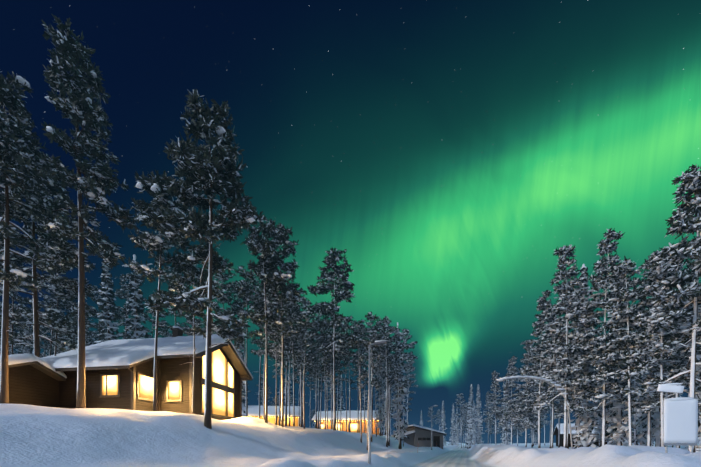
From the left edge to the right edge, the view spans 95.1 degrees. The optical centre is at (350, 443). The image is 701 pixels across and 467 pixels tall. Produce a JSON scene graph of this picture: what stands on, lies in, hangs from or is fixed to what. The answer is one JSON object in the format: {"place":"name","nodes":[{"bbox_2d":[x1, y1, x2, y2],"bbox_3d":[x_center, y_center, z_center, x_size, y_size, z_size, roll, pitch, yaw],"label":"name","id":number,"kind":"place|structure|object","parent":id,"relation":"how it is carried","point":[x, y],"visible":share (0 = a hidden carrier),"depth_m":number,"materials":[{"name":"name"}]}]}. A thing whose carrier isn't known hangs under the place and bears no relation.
{"place":"outdoors","nodes":[
{"label":"outdoors","id":0,"kind":"place"},
{"bbox_2d":[0,404,700,466],"bbox_3d":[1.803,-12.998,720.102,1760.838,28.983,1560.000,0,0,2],"label":"snow ground","id":1,"kind":"structure","parent":0,"point":[35,436],"depth_m":12.71,"materials":[{"name":"white snow"}]},
{"bbox_2d":[0,263,51,354],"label":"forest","id":2,"kind":"object","parent":1,"relation":"on","point":[19,299],"visible":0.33,"depth_m":33.82,"materials":[{"name":"green wood"}]},
{"bbox_2d":[20,326,31,353],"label":"forest tree","id":3,"kind":"object","parent":1,"relation":"on","point":[26,331],"visible":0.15,"depth_m":36.75,"materials":[{"name":"green wood"}]},
{"bbox_2d":[14,307,41,352],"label":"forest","id":4,"kind":"object","parent":1,"relation":"on","point":[21,329],"visible":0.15,"depth_m":43.86,"materials":[{"name":"green wood"}]},
{"bbox_2d":[0,353,66,407],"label":"shed","id":5,"kind":"structure","parent":1,"relation":"on","point":[32,380],"depth_m":18.92,"materials":[{"name":"brown wood"}]},
{"bbox_2d":[0,71,71,403],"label":"pine","id":6,"kind":"object","parent":1,"relation":"on","point":[16,151],"visible":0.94,"depth_m":16.27,"materials":[{"name":"green plant"}]},
{"bbox_2d":[30,311,54,357],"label":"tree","id":7,"kind":"object","parent":1,"relation":"on","point":[41,331],"visible":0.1,"depth_m":40.44,"materials":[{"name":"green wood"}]},
{"bbox_2d":[0,153,93,362],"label":"pine","id":8,"kind":"object","parent":1,"relation":"on","point":[55,189],"visible":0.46,"depth_m":19.33,"materials":[{"name":"green plant"}]},
{"bbox_2d":[28,283,77,355],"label":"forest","id":9,"kind":"object","parent":1,"relation":"on","point":[51,298],"visible":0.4,"depth_m":36.86,"materials":[{"name":"green wood"}]},
{"bbox_2d":[22,247,95,355],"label":"tree","id":10,"kind":"object","parent":1,"relation":"on","point":[64,296],"visible":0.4,"depth_m":21.27,"materials":[{"name":"green plant"}]},
{"bbox_2d":[50,291,93,345],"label":"forest tree","id":11,"kind":"object","parent":1,"relation":"on","point":[74,317],"visible":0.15,"depth_m":38.52,"materials":[{"name":"green plant"}]},
{"bbox_2d":[23,13,137,407],"bbox_3d":[-14.799,-11.800,17.803,4.474,21.005,5.080,0,0,2],"label":"tall pine","id":12,"kind":"object","parent":1,"relation":"on","point":[95,183],"visible":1,"depth_m":17.20,"materials":[{"name":"green plant"}]},
{"bbox_2d":[85,330,97,346],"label":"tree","id":13,"kind":"object","parent":1,"relation":"on","point":[88,338],"visible":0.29,"depth_m":48.64,"materials":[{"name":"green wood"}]},
{"bbox_2d":[85,284,102,340],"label":"forest tree","id":14,"kind":"object","parent":1,"relation":"on","point":[95,298],"visible":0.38,"depth_m":40.42,"materials":[{"name":"green plant"}]},
{"bbox_2d":[95,260,119,343],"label":"forest tree","id":15,"kind":"object","parent":1,"relation":"on","point":[107,303],"visible":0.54,"depth_m":33.24,"materials":[{"name":"green plant"}]},
{"bbox_2d":[110,273,149,338],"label":"forest tree","id":16,"kind":"object","parent":1,"relation":"on","point":[119,293],"visible":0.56,"depth_m":38.77,"materials":[{"name":"green plant"}]},
{"bbox_2d":[126,254,147,338],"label":"forest tree","id":17,"kind":"object","parent":1,"relation":"on","point":[135,307],"visible":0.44,"depth_m":35.19,"materials":[{"name":"green plant"}]},
{"bbox_2d":[41,326,252,419],"bbox_3d":[-14.746,-5.154,24.255,10.800,8.144,10.170,0,0,9],"label":"cabin","id":18,"kind":"object","parent":1,"relation":"on","point":[119,373],"visible":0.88,"depth_m":21.39,"materials":[{"name":"brown wood"}]},
{"bbox_2d":[135,301,168,337],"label":"forest tree","id":19,"kind":"object","parent":1,"relation":"on","point":[152,320],"visible":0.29,"depth_m":42.87,"materials":[{"name":"green plant"}]},
{"bbox_2d":[122,170,192,410],"bbox_3d":[-10.368,-7.905,17.309,3.312,13.320,3.136,0,0,-6],"label":"slim pine","id":20,"kind":"object","parent":1,"relation":"on","point":[155,188],"visible":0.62,"depth_m":16.89,"materials":[{"name":"green plant"}]},
{"bbox_2d":[158,320,173,337],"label":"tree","id":21,"kind":"object","parent":1,"relation":"on","point":[165,331],"visible":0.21,"depth_m":40.03,"materials":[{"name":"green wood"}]},
{"bbox_2d":[161,267,187,327],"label":"forest tree","id":22,"kind":"object","parent":1,"relation":"on","point":[172,272],"visible":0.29,"depth_m":36.28,"materials":[{"name":"green plant"}]},
{"bbox_2d":[180,312,201,335],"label":"forest tree","id":23,"kind":"object","parent":1,"relation":"on","point":[186,328],"visible":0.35,"depth_m":44.27,"materials":[{"name":"green plant"}]},
{"bbox_2d":[168,249,214,413],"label":"pine tree","id":24,"kind":"object","parent":1,"relation":"on","point":[178,285],"visible":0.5,"depth_m":18.90,"materials":[{"name":"green plant"}]},
{"bbox_2d":[138,89,265,428],"bbox_3d":[-6.840,-8.199,15.574,5.615,15.680,5.580,0,0,2],"label":"pine","id":25,"kind":"object","parent":1,"relation":"on","point":[201,169],"visible":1,"depth_m":14.86,"materials":[{"name":"green plant"}]},
{"bbox_2d":[202,269,248,348],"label":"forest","id":26,"kind":"object","parent":1,"relation":"on","point":[222,298],"visible":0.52,"depth_m":33.80,"materials":[{"name":"green plant"}]},
{"bbox_2d":[227,281,254,388],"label":"pine tree","id":27,"kind":"object","parent":1,"relation":"on","point":[237,284],"visible":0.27,"depth_m":36.57,"materials":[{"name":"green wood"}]},
{"bbox_2d":[236,306,248,416],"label":"forest tree","id":28,"kind":"object","parent":1,"relation":"on","point":[240,343],"visible":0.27,"depth_m":45.33,"materials":[{"name":"green plant"}]},
{"bbox_2d":[233,265,263,416],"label":"forest tree","id":29,"kind":"object","parent":1,"relation":"on","point":[240,303],"visible":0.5,"depth_m":34.14,"materials":[{"name":"green plant"}]},
{"bbox_2d":[252,284,269,418],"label":"forest tree","id":30,"kind":"object","parent":1,"relation":"on","point":[257,286],"visible":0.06,"depth_m":40.19,"materials":[{"name":"brown wood"}]},
{"bbox_2d":[250,288,280,419],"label":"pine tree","id":31,"kind":"object","parent":1,"relation":"on","point":[258,342],"visible":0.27,"depth_m":33.00,"materials":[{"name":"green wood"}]},
{"bbox_2d":[237,218,300,422],"bbox_3d":[-6.192,-8.854,24.166,4.620,15.480,4.409,0,0,2],"label":"pine","id":32,"kind":"object","parent":1,"relation":"on","point":[256,243],"visible":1,"depth_m":23.63,"materials":[{"name":"green plant"}]},
{"bbox_2d":[245,416,299,426],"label":"lit house walls","id":33,"kind":"structure","parent":1,"relation":"on","point":[271,420],"depth_m":58.40,"materials":[{"name":"yellow glass"}]},
{"bbox_2d":[242,405,299,415],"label":"snowy roof","id":34,"kind":"structure","parent":33,"relation":"on","point":[253,410],"depth_m":58.95,"materials":[{"name":"white snow"}]},
{"bbox_2d":[260,300,290,424],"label":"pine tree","id":35,"kind":"object","parent":1,"relation":"on","point":[276,346],"visible":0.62,"depth_m":29.75,"materials":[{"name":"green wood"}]},
{"bbox_2d":[249,222,307,426],"bbox_3d":[-5.841,-9.290,26.009,4.252,16.719,4.430,0,0,2],"label":"pine","id":36,"kind":"object","parent":1,"relation":"on","point":[288,246],"visible":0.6,"depth_m":25.64,"materials":[{"name":"green plant"}]},
{"bbox_2d":[269,292,298,425],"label":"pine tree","id":37,"kind":"object","parent":1,"relation":"on","point":[274,354],"visible":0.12,"depth_m":37.84,"materials":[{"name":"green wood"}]},
{"bbox_2d":[274,303,304,425],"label":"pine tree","id":38,"kind":"object","parent":1,"relation":"on","point":[298,347],"visible":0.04,"depth_m":40.95,"materials":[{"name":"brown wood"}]},
{"bbox_2d":[274,301,308,425],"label":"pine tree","id":39,"kind":"object","parent":1,"relation":"on","point":[292,348],"visible":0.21,"depth_m":35.97,"materials":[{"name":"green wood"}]},
{"bbox_2d":[278,302,306,425],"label":"pine tree","id":40,"kind":"object","parent":1,"relation":"on","point":[293,319],"visible":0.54,"depth_m":33.59,"materials":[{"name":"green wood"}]},
{"bbox_2d":[286,295,316,426],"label":"forest tree","id":41,"kind":"object","parent":1,"relation":"on","point":[305,303],"visible":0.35,"depth_m":38.02,"materials":[{"name":"green plant"}]},
{"bbox_2d":[294,338,315,425],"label":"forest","id":42,"kind":"object","parent":1,"relation":"on","point":[297,362],"visible":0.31,"depth_m":42.40,"materials":[{"name":"green plant"}]},
{"bbox_2d":[292,307,320,428],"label":"pine tree","id":43,"kind":"object","parent":1,"relation":"on","point":[308,335],"visible":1,"depth_m":30.09,"materials":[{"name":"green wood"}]},
{"bbox_2d":[306,361,323,428],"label":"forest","id":44,"kind":"object","parent":1,"relation":"on","point":[312,375],"visible":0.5,"depth_m":51.51,"materials":[{"name":"green wood"}]},
{"bbox_2d":[302,319,328,427],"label":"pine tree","id":45,"kind":"object","parent":1,"relation":"on","point":[313,354],"visible":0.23,"depth_m":40.90,"materials":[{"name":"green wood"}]},
{"bbox_2d":[305,311,337,428],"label":"forest tree","id":46,"kind":"object","parent":1,"relation":"on","point":[318,319],"visible":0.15,"depth_m":44.85,"materials":[{"name":"green plant"}]},
{"bbox_2d":[312,326,337,428],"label":"pine tree","id":47,"kind":"object","parent":1,"relation":"on","point":[324,334],"visible":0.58,"depth_m":36.25,"materials":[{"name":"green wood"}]},
{"bbox_2d":[320,321,343,428],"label":"pine tree","id":48,"kind":"object","parent":1,"relation":"on","point":[327,345],"visible":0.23,"depth_m":38.56,"materials":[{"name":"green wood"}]},
{"bbox_2d":[305,248,367,430],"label":"pine","id":49,"kind":"object","parent":1,"relation":"on","point":[331,308],"visible":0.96,"depth_m":32.37,"materials":[{"name":"green plant"}]},
{"bbox_2d":[326,333,351,429],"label":"tree","id":50,"kind":"object","parent":1,"relation":"on","point":[346,358],"visible":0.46,"depth_m":40.94,"materials":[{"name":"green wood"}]},
{"bbox_2d":[317,420,378,434],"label":"lit house walls","id":51,"kind":"structure","parent":1,"relation":"on","point":[353,421],"depth_m":61.29,"materials":[{"name":"brown"}]},
{"bbox_2d":[321,424,366,432],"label":"windows","id":52,"kind":"structure","parent":51,"relation":"attached to","point":[353,427],"depth_m":61.32,"materials":[{"name":"yellow glass"}]},
{"bbox_2d":[312,410,381,419],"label":"snowy roof","id":53,"kind":"structure","parent":51,"relation":"on","point":[353,414],"depth_m":62.05,"materials":[{"name":"white snow"}]},
{"bbox_2d":[338,316,362,431],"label":"pine tree","id":54,"kind":"object","parent":1,"relation":"on","point":[344,345],"visible":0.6,"depth_m":39.18,"materials":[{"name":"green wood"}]},
{"bbox_2d":[347,320,367,442],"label":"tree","id":55,"kind":"object","parent":1,"relation":"on","point":[355,329],"visible":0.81,"depth_m":33.45,"materials":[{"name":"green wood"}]},
{"bbox_2d":[348,344,368,432],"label":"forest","id":56,"kind":"object","parent":1,"relation":"on","point":[355,369],"visible":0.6,"depth_m":48.45,"materials":[{"name":"green plant"}]},
{"bbox_2d":[356,351,372,432],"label":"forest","id":57,"kind":"object","parent":1,"relation":"on","point":[367,365],"visible":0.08,"depth_m":52.62,"materials":[{"name":"green plant"}]},
{"bbox_2d":[356,326,386,449],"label":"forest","id":58,"kind":"object","parent":1,"relation":"on","point":[373,331],"visible":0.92,"depth_m":30.57,"materials":[{"name":"green plant"}]},
{"bbox_2d":[362,312,386,441],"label":"forest tree","id":59,"kind":"object","parent":1,"relation":"on","point":[371,318],"visible":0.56,"depth_m":37.87,"materials":[{"name":"green plant"}]},
{"bbox_2d":[368,340,386,463],"bbox_3d":[1.356,-1.834,16.127,0.958,6.683,0.260,0,0,10],"label":"lamp post","id":60,"kind":"object","parent":1,"relation":"on","point":[381,342],"visible":1,"depth_m":16.15,"materials":[{"name":"silver metal"}]},
{"bbox_2d":[374,348,386,435],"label":"forest tree","id":61,"kind":"object","parent":1,"relation":"on","point":[380,404],"visible":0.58,"depth_m":49.55,"materials":[{"name":"green plant"}]},
{"bbox_2d":[370,316,400,446],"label":"forest tree","id":62,"kind":"object","parent":1,"relation":"on","point":[382,328],"visible":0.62,"depth_m":40.81,"materials":[{"name":"green plant"}]},
{"bbox_2d":[372,325,405,445],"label":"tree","id":63,"kind":"object","parent":1,"relation":"on","point":[392,355],"visible":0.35,"depth_m":42.98,"materials":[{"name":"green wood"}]},
{"bbox_2d":[390,322,409,448],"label":"forest tree","id":64,"kind":"object","parent":1,"relation":"on","point":[399,407],"visible":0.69,"depth_m":44.37,"materials":[{"name":"green plant"}]},
{"bbox_2d":[394,374,411,445],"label":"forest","id":65,"kind":"object","parent":1,"relation":"on","point":[409,399],"visible":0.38,"depth_m":52.05,"materials":[{"name":"green plant"}]},
{"bbox_2d":[392,328,417,403],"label":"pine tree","id":66,"kind":"object","parent":1,"relation":"on","point":[407,355],"visible":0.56,"depth_m":47.78,"materials":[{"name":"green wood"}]},
{"bbox_2d":[400,360,417,424],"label":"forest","id":67,"kind":"object","parent":1,"relation":"on","point":[411,376],"visible":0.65,"depth_m":77.52,"materials":[{"name":"green plant"}]},
{"bbox_2d":[391,424,446,448],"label":"service shed","id":68,"kind":"structure","parent":1,"relation":"on","point":[418,436],"depth_m":60.43,"materials":[{"name":"grey"}]},
{"bbox_2d":[440,401,446,445],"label":"forest tree","id":69,"kind":"object","parent":1,"relation":"on","point":[443,419],"visible":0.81,"depth_m":93.76,"materials":[{"name":"white wood"}]},
{"bbox_2d":[448,404,456,444],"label":"forest tree","id":70,"kind":"object","parent":1,"relation":"on","point":[453,429],"visible":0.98,"depth_m":118.46,"materials":[{"name":"white wood"}]},
{"bbox_2d":[454,393,468,447],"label":"forest tree","id":71,"kind":"object","parent":1,"relation":"on","point":[461,402],"visible":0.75,"depth_m":103.04,"materials":[{"name":"plant"}]},
{"bbox_2d":[456,404,467,440],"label":"tree","id":72,"kind":"object","parent":1,"relation":"on","point":[463,409],"visible":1,"depth_m":89.28,"materials":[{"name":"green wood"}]},
{"bbox_2d":[458,402,471,446],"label":"forest tree","id":73,"kind":"object","parent":1,"relation":"on","point":[464,429],"visible":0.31,"depth_m":123.31,"materials":[{"name":"plant"}]},
{"bbox_2d":[465,384,475,448],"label":"forest tree","id":74,"kind":"object","parent":1,"relation":"on","point":[470,425],"visible":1,"depth_m":86.69,"materials":[{"name":"white wood"}]},
{"bbox_2d":[472,385,484,443],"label":"forest tree","id":75,"kind":"object","parent":1,"relation":"on","point":[479,434],"visible":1,"depth_m":66.88,"materials":[{"name":"white wood"}]},
{"bbox_2d":[482,391,495,443],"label":"tree","id":76,"kind":"object","parent":1,"relation":"on","point":[488,403],"visible":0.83,"depth_m":112.57,"materials":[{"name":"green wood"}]},
{"bbox_2d":[486,371,503,444],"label":"forest tree","id":77,"kind":"object","parent":1,"relation":"on","point":[496,411],"visible":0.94,"depth_m":53.99,"materials":[{"name":"green plant"}]},
{"bbox_2d":[500,379,512,444],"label":"tree","id":78,"kind":"object","parent":1,"relation":"on","point":[506,437],"visible":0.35,"depth_m":65.71,"materials":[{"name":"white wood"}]},
{"bbox_2d":[497,356,524,443],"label":"forest tree","id":79,"kind":"object","parent":1,"relation":"on","point":[512,413],"visible":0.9,"depth_m":46.11,"materials":[{"name":"green plant"}]},
{"bbox_2d":[511,340,544,446],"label":"forest tree","id":80,"kind":"object","parent":1,"relation":"on","point":[522,395],"visible":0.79,"depth_m":40.76,"materials":[{"name":"green plant"}]},
{"bbox_2d":[521,375,543,446],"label":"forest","id":81,"kind":"object","parent":1,"relation":"on","point":[533,422],"visible":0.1,"depth_m":61.17,"materials":[{"name":"green plant"}]},
{"bbox_2d":[495,375,572,448],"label":"bent birch","id":82,"kind":"object","parent":1,"relation":"on","point":[533,377],"visible":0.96,"depth_m":19.66,"materials":[{"name":"grey plant"}]},
{"bbox_2d":[524,349,547,429],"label":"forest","id":83,"kind":"object","parent":1,"relation":"on","point":[538,353],"visible":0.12,"depth_m":50.01,"materials":[{"name":"green plant"}]},
{"bbox_2d":[519,290,556,447],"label":"forest tree","id":84,"kind":"object","parent":1,"relation":"on","point":[544,305],"visible":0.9,"depth_m":31.81,"materials":[{"name":"green plant"}]},
{"bbox_2d":[532,305,569,447],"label":"forest tree","id":85,"kind":"object","parent":1,"relation":"on","point":[556,318],"visible":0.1,"depth_m":35.01,"materials":[{"name":"green plant"}]},
{"bbox_2d":[540,356,561,447],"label":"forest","id":86,"kind":"object","parent":1,"relation":"on","point":[550,407],"visible":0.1,"depth_m":42.90,"materials":[{"name":"green plant"}]},
{"bbox_2d":[543,328,571,447],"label":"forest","id":87,"kind":"object","parent":1,"relation":"on","point":[560,399],"depth_m":46.05,"materials":[{"name":"green plant"}]},
{"bbox_2d":[528,245,598,447],"bbox_3d":[17.233,-7.449,26.037,4.997,17.448,4.727,1,1,18],"label":"forest tree","id":88,"kind":"object","parent":1,"relation":"on","point":[566,372],"visible":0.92,"depth_m":25.88,"materials":[{"name":"green plant"}]},
{"bbox_2d":[542,277,592,448],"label":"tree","id":89,"kind":"object","parent":1,"relation":"on","point":[563,322],"visible":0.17,"depth_m":31.35,"materials":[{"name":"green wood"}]},
{"bbox_2d":[550,297,602,447],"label":"forest tree","id":90,"kind":"object","parent":1,"relation":"on","point":[560,410],"visible":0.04,"depth_m":35.16,"materials":[{"name":"green plant"}]},
{"bbox_2d":[553,423,607,446],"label":"cabin","id":91,"kind":"object","parent":1,"relation":"on","point":[555,432],"visible":0.27,"depth_m":78.22,"materials":[{"name":"brown wood"}]},
{"bbox_2d":[568,264,606,448],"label":"forest tree","id":92,"kind":"object","parent":1,"relation":"on","point":[586,437],"visible":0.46,"depth_m":28.91,"materials":[{"name":"green plant"}]},
{"bbox_2d":[593,382,602,446],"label":"tree","id":93,"kind":"object","parent":1,"relation":"on","point":[599,425],"visible":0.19,"depth_m":52.26,"materials":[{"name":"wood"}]},
{"bbox_2d":[570,228,646,445],"bbox_3d":[19.570,-7.268,24.304,4.927,17.206,4.661,0,0,20],"label":"forest tree","id":94,"kind":"object","parent":1,"relation":"on","point":[601,269],"visible":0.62,"depth_m":24.03,"materials":[{"name":"green plant"}]},
{"bbox_2d":[601,264,633,445],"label":"forest tree","id":95,"kind":"object","parent":1,"relation":"on","point":[619,418],"visible":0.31,"depth_m":26.01,"materials":[{"name":"green plant"}]},
{"bbox_2d":[600,285,635,445],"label":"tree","id":96,"kind":"object","parent":1,"relation":"on","point":[608,433],"visible":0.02,"depth_m":29.25,"materials":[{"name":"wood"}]},
{"bbox_2d":[590,256,665,445],"bbox_3d":[19.393,-5.798,22.401,4.344,14.429,3.875,0,0,-27],"label":"pine","id":97,"kind":"object","parent":1,"relation":"on","point":[621,298],"visible":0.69,"depth_m":22.27,"materials":[{"name":"green plant"}]},
{"bbox_2d":[627,303,648,444],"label":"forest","id":98,"kind":"object","parent":1,"relation":"on","point":[635,383],"visible":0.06,"depth_m":35.42,"materials":[{"name":"plant"}]},
{"bbox_2d":[628,331,653,445],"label":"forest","id":99,"kind":"object","parent":1,"relation":"on","point":[641,429],"visible":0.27,"depth_m":38.19,"materials":[{"name":"plant"}]},
{"bbox_2d":[638,295,660,446],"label":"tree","id":100,"kind":"object","parent":1,"relation":"on","point":[656,430],"visible":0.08,"depth_m":26.61,"materials":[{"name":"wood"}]},
{"bbox_2d":[615,246,700,446],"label":"pine","id":101,"kind":"object","parent":1,"relation":"on","point":[658,275],"visible":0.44,"depth_m":20.34,"materials":[{"name":"green plant"}]},
{"bbox_2d":[630,253,690,445],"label":"forest tree","id":102,"kind":"object","parent":1,"relation":"on","point":[644,275],"visible":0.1,"depth_m":23.12,"materials":[{"name":"green plant"}]},
{"bbox_2d":[622,164,700,452],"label":"pine","id":103,"kind":"object","parent":1,"relation":"on","point":[671,318],"visible":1,"depth_m":15.38,"materials":[{"name":"green plant"}]},
{"bbox_2d":[631,246,700,447],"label":"forest tree","id":104,"kind":"object","parent":1,"relation":"on","point":[651,402],"visible":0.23,"depth_m":21.23,"materials":[{"name":"green plant"}]},
{"bbox_2d":[657,383,697,452],"bbox_3d":[9.027,0.178,8.848,0.872,3.727,0.173,0,0,18],"label":"info sign","id":105,"kind":"object","parent":1,"relation":"on","point":[680,421],"visible":1,"depth_m":8.82,"materials":[{"name":"silver metal"}]},
{"bbox_2d":[678,205,700,372],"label":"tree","id":106,"kind":"object","parent":1,"relation":"on","point":[690,273],"visible":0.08,"depth_m":22.80,"materials":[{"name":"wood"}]},
{"bbox_2d":[688,273,700,451],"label":"forest tree","id":107,"kind":"object","parent":1,"relation":"on","point":[698,397],"visible":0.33,"depth_m":18.34,"materials":[{"name":"green plant"}]},
{"bbox_2d":[0,0,700,443],"label":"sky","id":108,"kind":"structure","parent":0,"point":[450,147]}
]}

